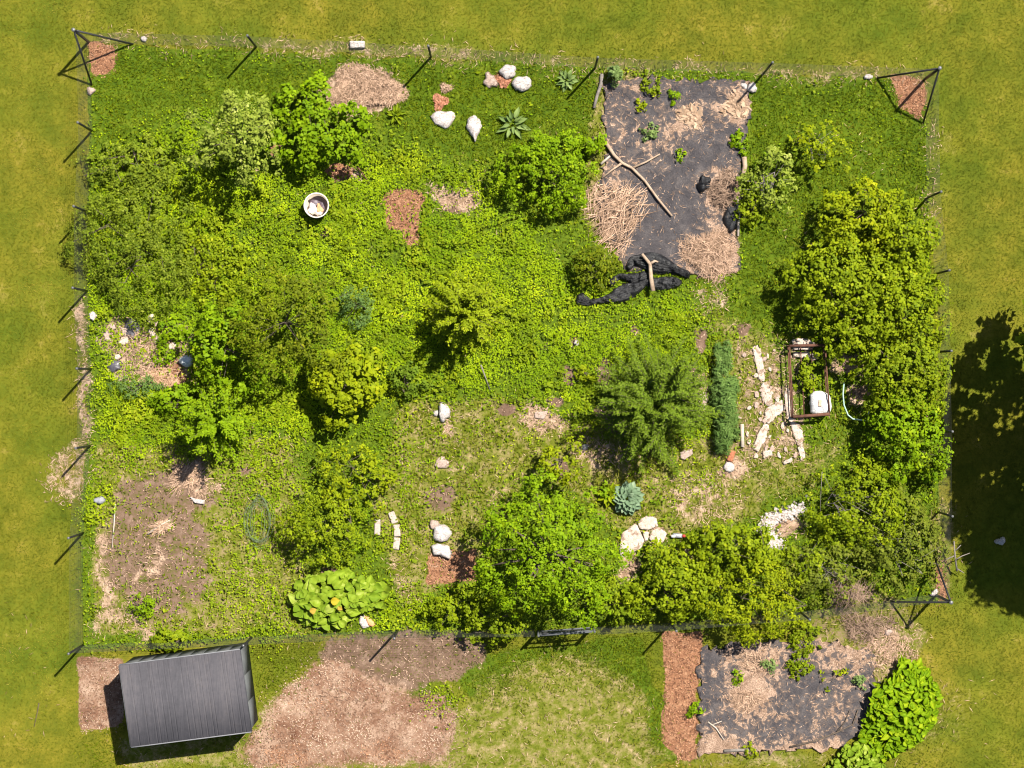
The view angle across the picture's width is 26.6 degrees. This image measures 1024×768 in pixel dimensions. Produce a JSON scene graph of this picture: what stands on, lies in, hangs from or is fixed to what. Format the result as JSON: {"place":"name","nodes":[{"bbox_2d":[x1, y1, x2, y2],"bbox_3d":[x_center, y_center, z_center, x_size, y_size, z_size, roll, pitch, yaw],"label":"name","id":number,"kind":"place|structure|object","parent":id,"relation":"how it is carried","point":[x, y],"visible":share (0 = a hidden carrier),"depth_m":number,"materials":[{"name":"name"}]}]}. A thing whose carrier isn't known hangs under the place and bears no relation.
{"place":"outdoors","nodes":[
{"label":"outdoors","id":0,"kind":"place"},
{"bbox_2d":[0,0,1023,767],"bbox_3d":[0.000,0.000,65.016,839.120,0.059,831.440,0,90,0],"label":"ground","id":1,"kind":"structure","parent":0,"point":[574,698],"depth_m":65.02,"materials":[{"name":"green plant"}]},
{"bbox_2d":[67,38,92,654],"bbox_3d":[-12.701,-1.180,63.938,0.252,2.225,18.099,1,90,0],"label":"wire fence","id":2,"kind":"object","parent":1,"relation":"on","point":[80,289],"visible":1,"depth_m":64.00,"materials":[{"name":"metal"}]},
{"bbox_2d":[71,28,133,85],"bbox_3d":[-12.353,-9.929,63.885,1.084,2.340,1.817,44,90,0],"label":"corner post","id":3,"kind":"object","parent":1,"relation":"on","point":[79,35],"visible":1,"depth_m":63.87,"materials":[{"name":"metal"}]},
{"bbox_2d":[71,132,182,192],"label":"bramble thicket","id":4,"kind":"object","parent":1,"relation":"on","point":[136,170],"visible":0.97,"depth_m":64.61,"materials":[{"name":"green plant"}]},
{"bbox_2d":[60,165,196,331],"bbox_3d":[-11.423,-4.022,64.278,4.083,1.568,4.968,0,90,0],"label":"bramble thicket","id":5,"kind":"object","parent":1,"relation":"on","point":[106,282],"visible":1,"depth_m":64.29,"materials":[{"name":"green plant"}]},
{"bbox_2d":[105,372,165,400],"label":"herb","id":6,"kind":"object","parent":1,"relation":"on","point":[145,383],"visible":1,"depth_m":64.68,"materials":[{"name":"green plant"}]},
{"bbox_2d":[125,594,158,621],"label":"herb","id":7,"kind":"object","parent":1,"relation":"on","point":[145,609],"visible":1,"depth_m":64.75,"materials":[{"name":"green plant"}]},
{"bbox_2d":[103,325,182,375],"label":"dead stems","id":8,"kind":"object","parent":1,"relation":"on","point":[141,346],"visible":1,"depth_m":64.92,"materials":[{"name":"plant"}]},
{"bbox_2d":[138,363,179,386],"bbox_3d":[-10.592,-0.250,64.903,1.368,0.171,0.802,0,90,0],"label":"straw pile","id":9,"kind":"object","parent":1,"relation":"on","point":[154,373],"visible":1,"depth_m":64.92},
{"bbox_2d":[147,516,177,539],"bbox_3d":[-10.454,4.327,64.838,1.113,0.300,0.750,0,90,0],"label":"stem bundle","id":10,"kind":"object","parent":1,"relation":"on","point":[162,528],"visible":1,"depth_m":64.93,"materials":[{"name":"plant"}]},
{"bbox_2d":[150,344,176,369],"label":"shrub","id":11,"kind":"object","parent":1,"relation":"on","point":[168,356],"visible":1,"depth_m":64.75,"materials":[{"name":"green plant"}]},
{"bbox_2d":[149,625,191,652],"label":"herb","id":12,"kind":"object","parent":1,"relation":"on","point":[171,637],"visible":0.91,"depth_m":64.61,"materials":[{"name":"green plant"}]},
{"bbox_2d":[155,314,186,344],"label":"shrub","id":13,"kind":"object","parent":1,"relation":"on","point":[175,332],"visible":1,"depth_m":64.63,"materials":[{"name":"green plant"}]},
{"bbox_2d":[145,382,206,417],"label":"shrub","id":14,"kind":"object","parent":1,"relation":"on","point":[160,399],"visible":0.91,"depth_m":64.57,"materials":[{"name":"green plant"}]},
{"bbox_2d":[118,643,257,747],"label":"garden shed","id":15,"kind":"structure","parent":1,"relation":"on","point":[188,695],"depth_m":62.90,"materials":[{"name":"metal"}]},
{"bbox_2d":[164,455,218,496],"bbox_3d":[-9.758,2.722,64.823,1.713,0.330,1.217,-21,90,0],"label":"stem bundle","id":16,"kind":"object","parent":1,"relation":"on","point":[182,482],"visible":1,"depth_m":64.92,"materials":[{"name":"plant"}]},
{"bbox_2d":[174,206,252,315],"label":"bramble thicket","id":17,"kind":"object","parent":1,"relation":"on","point":[209,258],"visible":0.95,"depth_m":64.72,"materials":[{"name":"green plant"}]},
{"bbox_2d":[175,375,258,466],"bbox_3d":[-8.694,1.081,63.475,2.287,3.151,2.685,24,90,0],"label":"young tree","id":18,"kind":"object","parent":1,"relation":"on","point":[215,425],"visible":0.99,"depth_m":63.19,"materials":[{"name":"green plant"}]},
{"bbox_2d":[181,297,272,396],"bbox_3d":[-8.402,-0.999,63.890,2.336,2.331,3.009,-17,90,0],"label":"tree","id":19,"kind":"object","parent":1,"relation":"on","point":[205,325],"visible":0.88,"depth_m":63.44,"materials":[{"name":"green plant"}]},
{"bbox_2d":[179,85,281,189],"bbox_3d":[-8.160,-7.157,63.403,2.958,3.301,3.047,0,90,0],"label":"fruit tree","id":20,"kind":"object","parent":1,"relation":"on","point":[258,132],"visible":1,"depth_m":62.50,"materials":[{"name":"green plant"}]},
{"bbox_2d":[243,494,274,548],"bbox_3d":[-7.564,4.111,64.840,0.929,0.259,1.644,0,90,0],"label":"netting roll","id":21,"kind":"object","parent":1,"relation":"on","point":[267,509],"visible":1,"depth_m":64.82,"materials":[{"name":"green plastic"}]},
{"bbox_2d":[216,255,358,390],"bbox_3d":[-6.563,-1.797,63.517,4.219,3.068,3.993,0,90,0],"label":"tree","id":22,"kind":"object","parent":1,"relation":"on","point":[298,295],"visible":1,"depth_m":62.77,"materials":[{"name":"green plant"}]},
{"bbox_2d":[75,629,533,652],"bbox_3d":[-6.108,7.515,63.938,13.539,2.225,0.156,-2,90,0],"label":"wire fence","id":23,"kind":"object","parent":1,"relation":"on","point":[251,637],"visible":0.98,"depth_m":63.84,"materials":[{"name":"metal"}]},
{"bbox_2d":[265,69,371,175],"bbox_3d":[-5.740,-7.755,64.152,3.198,1.815,3.183,0,90,0],"label":"shrub","id":24,"kind":"object","parent":1,"relation":"on","point":[311,133],"visible":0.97,"depth_m":63.79,"materials":[{"name":"green plant"}]},
{"bbox_2d":[272,480,370,567],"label":"shrub","id":25,"kind":"object","parent":1,"relation":"on","point":[312,537],"visible":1,"depth_m":63.74,"materials":[{"name":"green plant"}]},
{"bbox_2d":[287,568,390,630],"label":"squash plant","id":26,"kind":"object","parent":1,"relation":"on","point":[314,599],"visible":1,"depth_m":64.58,"materials":[{"name":"green plant"}]},
{"bbox_2d":[306,340,387,432],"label":"shrub","id":27,"kind":"object","parent":1,"relation":"on","point":[352,395],"visible":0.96,"depth_m":63.53,"materials":[{"name":"green plant"}]},
{"bbox_2d":[334,284,376,332],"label":"herb","id":28,"kind":"object","parent":1,"relation":"on","point":[346,307],"visible":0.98,"depth_m":64.54,"materials":[{"name":"green plant"}]},
{"bbox_2d":[312,443,400,522],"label":"shrub","id":29,"kind":"object","parent":1,"relation":"on","point":[392,477],"visible":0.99,"depth_m":64.05,"materials":[{"name":"green plant"}]},
{"bbox_2d":[326,60,412,112],"bbox_3d":[-4.308,-8.870,64.824,2.673,0.329,1.728,0,90,0],"label":"straw pile","id":30,"kind":"object","parent":1,"relation":"on","point":[373,81],"visible":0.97,"depth_m":64.87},
{"bbox_2d":[387,360,433,401],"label":"shrub","id":31,"kind":"object","parent":1,"relation":"on","point":[405,374],"visible":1,"depth_m":64.40,"materials":[{"name":"green plant"}]},
{"bbox_2d":[433,524,451,541],"bbox_3d":[-2.088,4.473,64.879,0.586,0.302,0.534,0,90,0],"label":"stone","id":32,"kind":"object","parent":1,"relation":"on","point":[442,533],"visible":1,"depth_m":64.78,"materials":[{"name":"white stone"}]},
{"bbox_2d":[430,111,455,128],"bbox_3d":[-2.068,-7.921,64.938,0.757,0.184,0.552,0,90,0],"label":"stone","id":33,"kind":"object","parent":1,"relation":"on","point":[444,120],"visible":1,"depth_m":64.89,"materials":[{"name":"grey stone"}]},
{"bbox_2d":[420,588,480,632],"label":"shrub","id":34,"kind":"object","parent":1,"relation":"on","point":[445,605],"visible":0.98,"depth_m":64.36,"materials":[{"name":"green plant"}]},
{"bbox_2d":[419,270,507,354],"bbox_3d":[-1.446,-2.119,63.512,2.666,3.077,2.537,0,90,0],"label":"young tree","id":35,"kind":"object","parent":1,"relation":"on","point":[458,313],"visible":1,"depth_m":63.27,"materials":[{"name":"green plant"}]},
{"bbox_2d":[466,115,481,141],"bbox_3d":[-1.098,-7.680,64.900,0.488,0.260,0.727,-31,90,0],"label":"stone","id":36,"kind":"object","parent":1,"relation":"on","point":[474,126],"visible":1,"depth_m":64.82,"materials":[{"name":"grey stone"}]},
{"bbox_2d":[462,587,530,650],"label":"shrub","id":37,"kind":"object","parent":1,"relation":"on","point":[475,624],"visible":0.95,"depth_m":63.95,"materials":[{"name":"green plant"}]},
{"bbox_2d":[76,148,918,767],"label":"wood chips","id":38,"kind":"object","parent":1,"relation":"on","point":[302,740],"visible":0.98,"depth_m":64.99,"materials":[{"name":"brown wood"}]},
{"bbox_2d":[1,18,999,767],"bbox_3d":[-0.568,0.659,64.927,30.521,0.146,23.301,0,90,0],"label":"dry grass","id":39,"kind":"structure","parent":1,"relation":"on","point":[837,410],"depth_m":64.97,"materials":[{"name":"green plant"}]},
{"bbox_2d":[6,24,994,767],"bbox_3d":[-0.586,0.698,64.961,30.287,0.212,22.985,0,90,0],"label":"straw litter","id":40,"kind":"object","parent":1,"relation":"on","point":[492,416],"visible":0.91,"depth_m":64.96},
{"bbox_2d":[62,44,941,729],"bbox_3d":[-0.271,0.119,64.862,26.422,0.294,20.480,0,90,0],"label":"weed cover","id":41,"kind":"object","parent":1,"relation":"on","point":[212,193],"visible":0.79,"depth_m":64.91,"materials":[{"name":"green plant"}]},
{"bbox_2d":[76,32,930,78],"bbox_3d":[-0.151,-9.674,63.938,25.103,2.225,0.202,3,90,0],"label":"wire fence","id":42,"kind":"object","parent":1,"relation":"on","point":[595,64],"visible":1,"depth_m":64.00,"materials":[{"name":"metal"}]},
{"bbox_2d":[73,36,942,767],"bbox_3d":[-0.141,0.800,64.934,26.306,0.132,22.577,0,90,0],"label":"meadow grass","id":43,"kind":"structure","parent":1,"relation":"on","point":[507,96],"depth_m":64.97,"materials":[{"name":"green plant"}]},
{"bbox_2d":[80,49,941,652],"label":"weed clumps","id":44,"kind":"object","parent":1,"relation":"on","point":[448,381],"visible":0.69,"depth_m":64.91,"materials":[{"name":"green plant"}]},
{"bbox_2d":[496,107,530,138],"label":"broadleaf weed","id":45,"kind":"object","parent":1,"relation":"on","point":[519,119],"visible":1,"depth_m":64.85,"materials":[{"name":"green plant"}]},
{"bbox_2d":[87,40,952,767],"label":"bark mulch","id":46,"kind":"object","parent":1,"relation":"on","point":[691,670],"visible":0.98,"depth_m":64.98,"materials":[{"name":"brown wood"}]},
{"bbox_2d":[511,76,531,91],"bbox_3d":[0.286,-8.987,64.900,0.616,0.259,0.492,0,90,0],"label":"stone","id":47,"kind":"object","parent":1,"relation":"on","point":[521,84],"visible":1,"depth_m":64.81,"materials":[{"name":"grey stone"}]},
{"bbox_2d":[490,127,599,218],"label":"shrub","id":48,"kind":"object","parent":1,"relation":"on","point":[552,144],"visible":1,"depth_m":63.79,"materials":[{"name":"green plant"}]},
{"bbox_2d":[472,467,637,632],"bbox_3d":[1.320,4.830,62.992,4.682,4.127,4.557,11,90,0],"label":"tree","id":49,"kind":"object","parent":1,"relation":"on","point":[550,549],"visible":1,"depth_m":62.29,"materials":[{"name":"green plant"}]},
{"bbox_2d":[535,435,586,486],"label":"shrub","id":50,"kind":"object","parent":1,"relation":"on","point":[549,451],"visible":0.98,"depth_m":63.91,"materials":[{"name":"green plant"}]},
{"bbox_2d":[537,627,595,636],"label":"garden gate","id":51,"kind":"structure","parent":1,"relation":"on","point":[549,633],"depth_m":64.08,"materials":[{"name":"metal"}]},
{"bbox_2d":[556,69,578,91],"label":"broadleaf weed","id":52,"kind":"object","parent":1,"relation":"on","point":[570,79],"visible":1,"depth_m":64.85,"materials":[{"name":"green plant"}]},
{"bbox_2d":[574,130,607,158],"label":"shrub","id":53,"kind":"object","parent":1,"relation":"on","point":[594,145],"visible":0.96,"depth_m":64.41,"materials":[{"name":"green plant"}]},
{"bbox_2d":[569,236,622,291],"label":"shrub","id":54,"kind":"object","parent":1,"relation":"on","point":[601,253],"visible":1,"depth_m":64.23,"materials":[{"name":"green plant"}]},
{"bbox_2d":[586,573,649,625],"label":"shrub","id":55,"kind":"object","parent":1,"relation":"on","point":[618,612],"visible":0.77,"depth_m":64.09,"materials":[{"name":"green plant"}]},
{"bbox_2d":[613,480,644,515],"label":"succulent","id":56,"kind":"object","parent":1,"relation":"on","point":[633,493],"visible":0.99,"depth_m":64.65,"materials":[{"name":"green plant"}]},
{"bbox_2d":[620,524,643,556],"bbox_3d":[3.511,4.696,64.975,0.872,0.109,0.737,-27,90,0],"label":"flagstone","id":57,"kind":"object","parent":1,"relation":"on","point":[632,538],"visible":0.83,"depth_m":64.93,"materials":[{"name":"stone"}]},
{"bbox_2d":[575,252,690,306],"bbox_3d":[3.551,-3.169,64.806,3.564,0.387,1.301,-15,90,0],"label":"plastic sheet","id":58,"kind":"object","parent":1,"relation":"on","point":[636,284],"visible":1,"depth_m":64.83,"materials":[{"name":"black plastic"}]},
{"bbox_2d":[591,329,725,477],"bbox_3d":[4.349,0.599,63.039,4.029,4.038,4.415,0,90,0],"label":"conifer","id":59,"kind":"object","parent":1,"relation":"on","point":[656,400],"visible":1,"depth_m":62.94,"materials":[{"name":"green plant"}]},
{"bbox_2d":[613,536,722,625],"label":"shrub","id":60,"kind":"object","parent":1,"relation":"on","point":[682,573],"visible":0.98,"depth_m":63.60,"materials":[{"name":"green plant"}]},
{"bbox_2d":[596,74,751,277],"bbox_3d":[4.883,-6.240,64.971,4.715,0.059,6.149,0,90,0],"label":"landscape fabric","id":61,"kind":"object","parent":1,"relation":"on","point":[667,178],"visible":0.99,"depth_m":64.97,"materials":[{"name":"black fabric"}]},
{"bbox_2d":[576,175,657,258],"bbox_3d":[3.316,-5.051,64.715,2.511,0.547,2.928,-25,90,0],"label":"brush pile","id":62,"kind":"object","parent":61,"relation":"on","point":[623,199],"visible":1,"depth_m":64.86,"materials":[{"name":"plant"}]},
{"bbox_2d":[602,142,672,215],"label":"branch","id":63,"kind":"object","parent":61,"relation":"on","point":[617,158],"visible":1,"depth_m":64.85,"materials":[{"name":"brown wood"}]},
{"bbox_2d":[639,71,661,96],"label":"weed","id":64,"kind":"object","parent":61,"relation":"on","point":[645,82],"visible":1,"depth_m":64.85,"materials":[{"name":"green plant"}]},
{"bbox_2d":[675,102,703,130],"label":"leaf litter","id":65,"kind":"object","parent":61,"relation":"on","point":[691,115],"visible":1,"depth_m":64.94,"materials":[{"name":"brown plant"}]},
{"bbox_2d":[677,228,741,287],"bbox_3d":[5.853,-3.817,64.734,2.214,0.507,2.054,0,90,0],"label":"brush pile","id":66,"kind":"object","parent":61,"relation":"on","point":[726,250],"visible":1,"depth_m":64.85,"materials":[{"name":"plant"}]},
{"bbox_2d":[702,164,739,212],"bbox_3d":[6.280,-5.744,64.776,1.440,0.423,1.964,0,90,0],"label":"brush pile","id":67,"kind":"object","parent":61,"relation":"on","point":[730,190],"visible":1,"depth_m":64.85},
{"bbox_2d":[723,203,738,231],"bbox_3d":[6.570,-4.986,64.898,0.496,0.264,0.917,0,90,0],"label":"plastic scrap","id":68,"kind":"object","parent":61,"relation":"on","point":[730,224],"visible":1,"depth_m":64.84,"materials":[{"name":"black plastic"}]},
{"bbox_2d":[720,89,751,119],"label":"leaf litter","id":69,"kind":"object","parent":61,"relation":"on","point":[737,104],"visible":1,"depth_m":64.94,"materials":[{"name":"brown plant"}]},
{"bbox_2d":[728,128,748,156],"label":"weed","id":70,"kind":"object","parent":61,"relation":"on","point":[736,138],"visible":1,"depth_m":64.85,"materials":[{"name":"green plant"}]},
{"bbox_2d":[707,339,740,454],"bbox_3d":[6.364,0.392,64.550,1.062,1.081,3.501,0,90,0],"label":"herb row","id":71,"kind":"object","parent":1,"relation":"on","point":[727,389],"visible":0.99,"depth_m":64.47,"materials":[{"name":"green plant"}]},
{"bbox_2d":[676,516,785,583],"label":"shrub","id":72,"kind":"object","parent":1,"relation":"on","point":[724,538],"visible":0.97,"depth_m":63.75,"materials":[{"name":"green plant"}]},
{"bbox_2d":[689,539,806,647],"bbox_3d":[7.090,6.348,63.954,3.639,2.210,2.880,36,90,0],"label":"shrub","id":73,"kind":"object","parent":1,"relation":"on","point":[768,629],"visible":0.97,"depth_m":63.49,"materials":[{"name":"green plant"}]},
{"bbox_2d":[731,179,769,228],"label":"shrub","id":74,"kind":"object","parent":1,"relation":"on","point":[755,198],"visible":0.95,"depth_m":64.54,"materials":[{"name":"green plant"}]},
{"bbox_2d":[752,345,764,380],"bbox_3d":[7.412,-0.633,64.983,0.300,0.094,1.141,-10,90,0],"label":"edging stone","id":75,"kind":"object","parent":1,"relation":"on","point":[758,359],"visible":1,"depth_m":64.95,"materials":[{"name":"stone"}]},
{"bbox_2d":[734,145,800,218],"bbox_3d":[7.674,-6.124,64.326,1.994,1.456,2.021,18,90,0],"label":"sapling","id":76,"kind":"object","parent":1,"relation":"on","point":[769,197],"visible":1,"depth_m":64.10,"materials":[{"name":"green plant"}]},
{"bbox_2d":[596,595,944,634],"bbox_3d":[7.614,6.886,63.938,10.278,2.225,0.185,-6,90,0],"label":"wire fence","id":77,"kind":"object","parent":1,"relation":"on","point":[800,612],"visible":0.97,"depth_m":63.84,"materials":[{"name":"metal"}]},
{"bbox_2d":[764,400,784,423],"bbox_3d":[7.872,0.803,64.980,0.813,0.100,0.439,-37,90,0],"label":"edging stone","id":78,"kind":"object","parent":1,"relation":"on","point":[775,407],"visible":1,"depth_m":64.95,"materials":[{"name":"stone"}]},
{"bbox_2d":[695,637,882,756],"bbox_3d":[8.310,9.396,64.971,5.635,0.058,3.612,0,90,0],"label":"landscape fabric","id":79,"kind":"object","parent":1,"relation":"on","point":[850,698],"visible":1,"depth_m":64.97,"materials":[{"name":"grey fabric"}]},
{"bbox_2d":[725,686,765,719],"bbox_3d":[6.999,9.553,64.900,1.447,0.176,1.055,0,90,0],"label":"mulch heap","id":80,"kind":"object","parent":79,"relation":"on","point":[749,703],"visible":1,"depth_m":64.93,"materials":[{"name":"wood"}]},
{"bbox_2d":[730,646,779,679],"bbox_3d":[7.318,8.372,64.889,1.591,0.197,1.035,0,90,0],"label":"mulch heap","id":81,"kind":"object","parent":79,"relation":"on","point":[748,665],"visible":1,"depth_m":64.93,"materials":[{"name":"wood"}]},
{"bbox_2d":[783,648,814,681],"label":"weed","id":82,"kind":"object","parent":79,"relation":"on","point":[794,667],"visible":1,"depth_m":64.84,"materials":[{"name":"green plant"}]},
{"bbox_2d":[786,622,822,658],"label":"weed","id":83,"kind":"object","parent":79,"relation":"on","point":[798,635],"visible":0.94,"depth_m":64.85,"materials":[{"name":"green plant"}]},
{"bbox_2d":[779,534,830,587],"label":"shrub","id":84,"kind":"object","parent":1,"relation":"on","point":[793,550],"visible":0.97,"depth_m":63.95,"materials":[{"name":"green plant"}]},
{"bbox_2d":[792,355,818,392],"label":"herb","id":85,"kind":"object","parent":1,"relation":"on","point":[806,370],"visible":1,"depth_m":64.62,"materials":[{"name":"green plant"}]},
{"bbox_2d":[787,344,829,418],"bbox_3d":[8.851,-0.099,64.700,1.139,0.600,2.210,-3,90,0],"label":"plant cage","id":86,"kind":"object","parent":1,"relation":"on","point":[804,415],"visible":1,"depth_m":64.43,"materials":[{"name":"metal"}]},
{"bbox_2d":[809,391,831,413],"bbox_3d":[9.214,0.560,64.625,0.667,0.369,0.719,0,90,0],"label":"plastic sack","id":87,"kind":"object","parent":86,"relation":"in","point":[818,401],"visible":1,"depth_m":64.53,"materials":[{"name":"white plastic"}]},
{"bbox_2d":[787,118,852,172],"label":"sapling","id":88,"kind":"object","parent":1,"relation":"on","point":[810,133],"visible":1,"depth_m":63.78,"materials":[{"name":"green plant"}]},
{"bbox_2d":[777,534,873,617],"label":"shrub","id":89,"kind":"object","parent":1,"relation":"on","point":[816,580],"visible":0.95,"depth_m":64.19,"materials":[{"name":"green plant"}]},
{"bbox_2d":[781,221,895,336],"bbox_3d":[9.689,-3.103,63.855,3.565,2.408,3.516,0,90,0],"label":"hedge shrub","id":90,"kind":"object","parent":1,"relation":"on","point":[852,260],"visible":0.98,"depth_m":63.31,"materials":[{"name":"green plant"}]},
{"bbox_2d":[823,575,881,615],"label":"dead stems","id":91,"kind":"object","parent":1,"relation":"on","point":[861,597],"visible":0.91,"depth_m":64.52,"materials":[{"name":"beige plant"}]},
{"bbox_2d":[810,288,897,370],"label":"hedge shrub","id":92,"kind":"object","parent":1,"relation":"on","point":[849,333],"visible":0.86,"depth_m":63.58,"materials":[{"name":"green plant"}]},
{"bbox_2d":[825,741,885,767],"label":"comfrey plant","id":93,"kind":"object","parent":1,"relation":"on","point":[860,749],"visible":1,"depth_m":64.59,"materials":[{"name":"green plant"}]},
{"bbox_2d":[803,448,918,552],"bbox_3d":[10.374,3.531,64.186,3.402,1.743,3.258,0,90,0],"label":"shrub","id":94,"kind":"object","parent":1,"relation":"on","point":[883,499],"visible":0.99,"depth_m":63.91,"materials":[{"name":"green plant"}]},
{"bbox_2d":[815,174,909,260],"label":"hedge shrub","id":95,"kind":"object","parent":1,"relation":"on","point":[839,205],"visible":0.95,"depth_m":63.57,"materials":[{"name":"green plant"}]},
{"bbox_2d":[834,609,897,646],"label":"dead stems","id":96,"kind":"object","parent":1,"relation":"on","point":[864,626],"visible":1,"depth_m":64.88,"materials":[{"name":"brown plant"}]},
{"bbox_2d":[855,626,918,667],"bbox_3d":[11.261,7.884,64.902,2.056,0.171,1.393,0,90,0],"label":"straw pile","id":97,"kind":"object","parent":1,"relation":"on","point":[885,653],"visible":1,"depth_m":64.94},
{"bbox_2d":[839,249,953,356],"bbox_3d":[11.400,-2.311,63.962,3.685,2.195,2.974,19,90,0],"label":"hedge shrub","id":98,"kind":"object","parent":1,"relation":"on","point":[898,289],"visible":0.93,"depth_m":63.43,"materials":[{"name":"green plant"}]},
{"bbox_2d":[844,483,950,601],"bbox_3d":[11.340,4.739,64.347,2.908,1.422,3.217,-35,90,0],"label":"shrub","id":99,"kind":"object","parent":1,"relation":"on","point":[908,539],"visible":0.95,"depth_m":64.16,"materials":[{"name":"green plant"}]},
{"bbox_2d":[847,321,954,430],"bbox_3d":[11.676,-0.156,63.911,3.165,2.292,3.094,31,90,0],"label":"hedge shrub","id":100,"kind":"object","parent":1,"relation":"on","point":[918,359],"visible":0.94,"depth_m":63.43,"materials":[{"name":"green plant"}]},
{"bbox_2d":[858,655,943,762],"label":"comfrey plant","id":101,"kind":"object","parent":1,"relation":"on","point":[917,678],"visible":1,"depth_m":64.48,"materials":[{"name":"green plant"}]},
{"bbox_2d":[863,189,942,300],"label":"hedge shrub","id":102,"kind":"object","parent":1,"relation":"on","point":[916,243],"visible":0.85,"depth_m":63.61,"materials":[{"name":"green plant"}]},
{"bbox_2d":[876,66,941,124],"bbox_3d":[11.988,-8.861,63.886,2.028,2.342,1.094,44,90,0],"label":"corner post","id":103,"kind":"object","parent":1,"relation":"on","point":[934,72],"visible":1,"depth_m":63.84,"materials":[{"name":"metal"}]},
{"bbox_2d":[862,386,955,488],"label":"hedge shrub","id":104,"kind":"object","parent":1,"relation":"on","point":[911,436],"visible":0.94,"depth_m":63.54,"materials":[{"name":"green plant"}]},
{"bbox_2d":[889,553,952,604],"bbox_3d":[12.335,6.112,63.885,0.986,2.341,2.011,41,90,0],"label":"corner post","id":105,"kind":"object","parent":1,"relation":"on","point":[949,601],"visible":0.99,"depth_m":63.79,"materials":[{"name":"metal"}]},
{"bbox_2d":[925,74,953,597],"bbox_3d":[12.648,-1.427,63.938,0.261,2.225,15.454,-1,90,0],"label":"wire fence","id":106,"kind":"object","parent":1,"relation":"on","point":[928,149],"visible":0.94,"depth_m":63.85,"materials":[{"name":"metal"}]},
{"bbox_2d":[756,494,809,555],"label":"white gravel","id":107,"kind":"structure","parent":0,"point":[795,512],"depth_m":64.95,"materials":[{"name":"white gravel"}]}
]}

